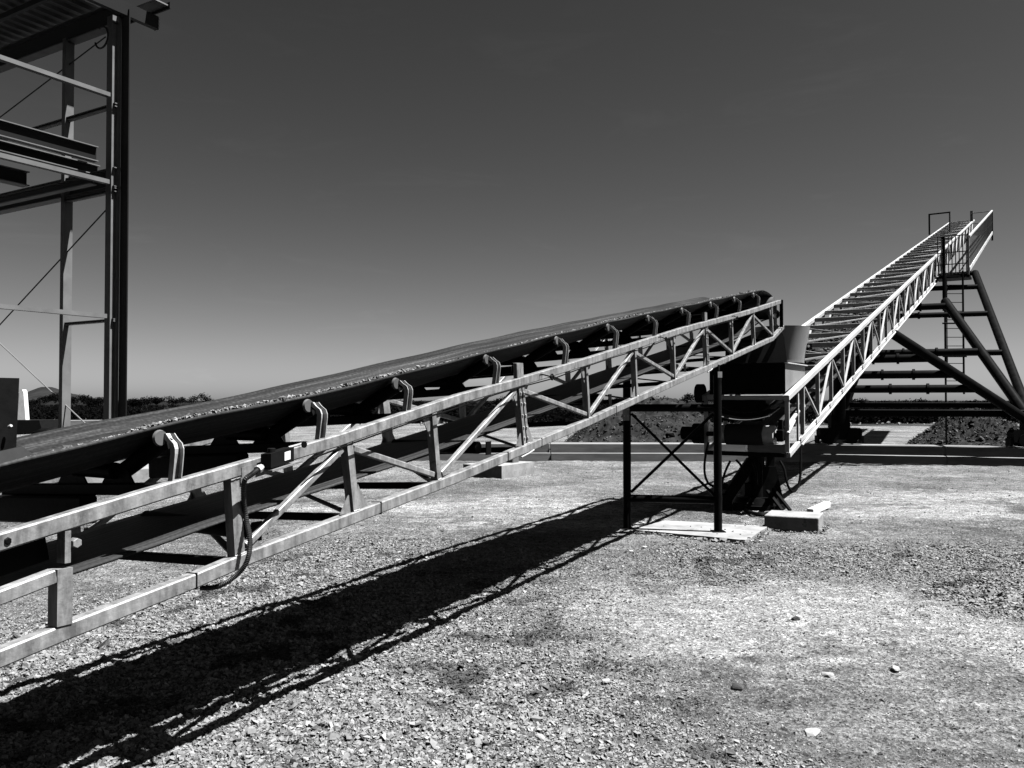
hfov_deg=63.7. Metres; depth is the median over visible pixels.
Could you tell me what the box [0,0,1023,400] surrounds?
sky
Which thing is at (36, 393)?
hill
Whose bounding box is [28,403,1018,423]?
scrub
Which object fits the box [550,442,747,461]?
concrete beam
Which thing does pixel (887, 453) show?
concrete beam
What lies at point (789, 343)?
discharge chute
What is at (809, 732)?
stone
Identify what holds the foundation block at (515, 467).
on the ground
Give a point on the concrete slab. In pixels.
(142, 474)
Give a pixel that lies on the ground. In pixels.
(916, 491)
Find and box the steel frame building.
[0,0,170,427]
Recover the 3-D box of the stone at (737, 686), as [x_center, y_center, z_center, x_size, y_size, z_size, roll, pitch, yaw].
[1.269,1.708,4.647,0.062,0.042,0.086,0,-1,15]
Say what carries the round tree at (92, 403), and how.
on the ground
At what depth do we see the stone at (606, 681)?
4.67 m
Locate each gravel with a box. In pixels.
[23,290,761,457]
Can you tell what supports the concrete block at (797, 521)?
on the ground
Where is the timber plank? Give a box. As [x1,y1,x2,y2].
[807,501,829,511]
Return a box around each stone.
[535,733,544,740]
[602,678,609,683]
[731,682,742,690]
[791,616,799,620]
[804,728,820,736]
[821,672,834,678]
[890,665,899,671]
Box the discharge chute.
[725,324,811,364]
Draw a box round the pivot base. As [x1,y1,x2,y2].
[722,456,791,510]
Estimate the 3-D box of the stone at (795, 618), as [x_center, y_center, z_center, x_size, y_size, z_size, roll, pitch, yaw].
[2.069,1.709,6.010,0.068,0.034,0.049,0,-1,-5]
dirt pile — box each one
[564,396,746,451]
[907,408,1018,446]
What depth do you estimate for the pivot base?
12.21 m
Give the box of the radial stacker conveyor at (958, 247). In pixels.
[680,210,1023,492]
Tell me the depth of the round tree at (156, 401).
169.63 m
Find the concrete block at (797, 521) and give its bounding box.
[764,510,822,532]
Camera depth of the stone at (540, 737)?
3.84 m
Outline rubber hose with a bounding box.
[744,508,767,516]
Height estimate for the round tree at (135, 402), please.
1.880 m
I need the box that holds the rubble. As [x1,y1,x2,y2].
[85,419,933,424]
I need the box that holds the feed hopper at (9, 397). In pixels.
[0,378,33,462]
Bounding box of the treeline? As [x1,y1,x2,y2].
[28,392,1009,405]
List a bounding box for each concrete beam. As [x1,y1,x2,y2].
[414,442,550,461]
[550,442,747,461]
[747,443,946,464]
[943,445,1023,465]
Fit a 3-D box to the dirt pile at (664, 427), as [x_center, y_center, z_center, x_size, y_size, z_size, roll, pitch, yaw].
[4.673,1.422,27.477,8.250,2.258,8.250,0,-1,0]
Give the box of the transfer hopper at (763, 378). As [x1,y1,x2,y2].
[710,362,807,393]
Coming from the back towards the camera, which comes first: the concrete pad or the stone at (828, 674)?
the concrete pad
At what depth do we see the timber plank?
11.77 m
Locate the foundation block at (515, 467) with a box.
[463,453,533,478]
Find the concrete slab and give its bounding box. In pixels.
[85,464,167,482]
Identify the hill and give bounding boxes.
[27,387,80,401]
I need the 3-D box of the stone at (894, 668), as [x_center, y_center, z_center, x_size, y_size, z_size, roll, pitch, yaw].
[2.266,1.687,4.885,0.060,0.036,0.068,1,-1,-31]
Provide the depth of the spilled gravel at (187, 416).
4.11 m
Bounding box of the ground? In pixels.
[0,401,1023,767]
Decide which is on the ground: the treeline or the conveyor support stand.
the treeline
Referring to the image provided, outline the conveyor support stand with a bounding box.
[620,365,725,532]
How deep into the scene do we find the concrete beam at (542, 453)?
21.70 m
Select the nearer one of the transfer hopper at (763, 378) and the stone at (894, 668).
the stone at (894, 668)
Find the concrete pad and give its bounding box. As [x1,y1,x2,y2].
[634,520,766,542]
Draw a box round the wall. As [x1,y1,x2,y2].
[71,420,98,425]
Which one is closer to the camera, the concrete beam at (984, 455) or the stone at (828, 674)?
the stone at (828, 674)
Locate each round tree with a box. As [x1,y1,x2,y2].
[85,399,99,406]
[129,399,141,406]
[153,398,161,404]
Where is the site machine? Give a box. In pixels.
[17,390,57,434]
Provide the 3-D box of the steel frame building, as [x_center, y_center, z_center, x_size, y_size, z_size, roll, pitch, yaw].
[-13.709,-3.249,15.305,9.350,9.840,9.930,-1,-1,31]
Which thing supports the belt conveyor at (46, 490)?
on the conveyor support stand
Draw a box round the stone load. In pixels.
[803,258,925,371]
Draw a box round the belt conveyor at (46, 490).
[0,290,783,667]
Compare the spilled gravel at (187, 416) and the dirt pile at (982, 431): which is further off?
the dirt pile at (982, 431)
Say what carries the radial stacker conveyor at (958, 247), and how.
on the ground
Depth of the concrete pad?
9.83 m
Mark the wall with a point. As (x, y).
(74, 422)

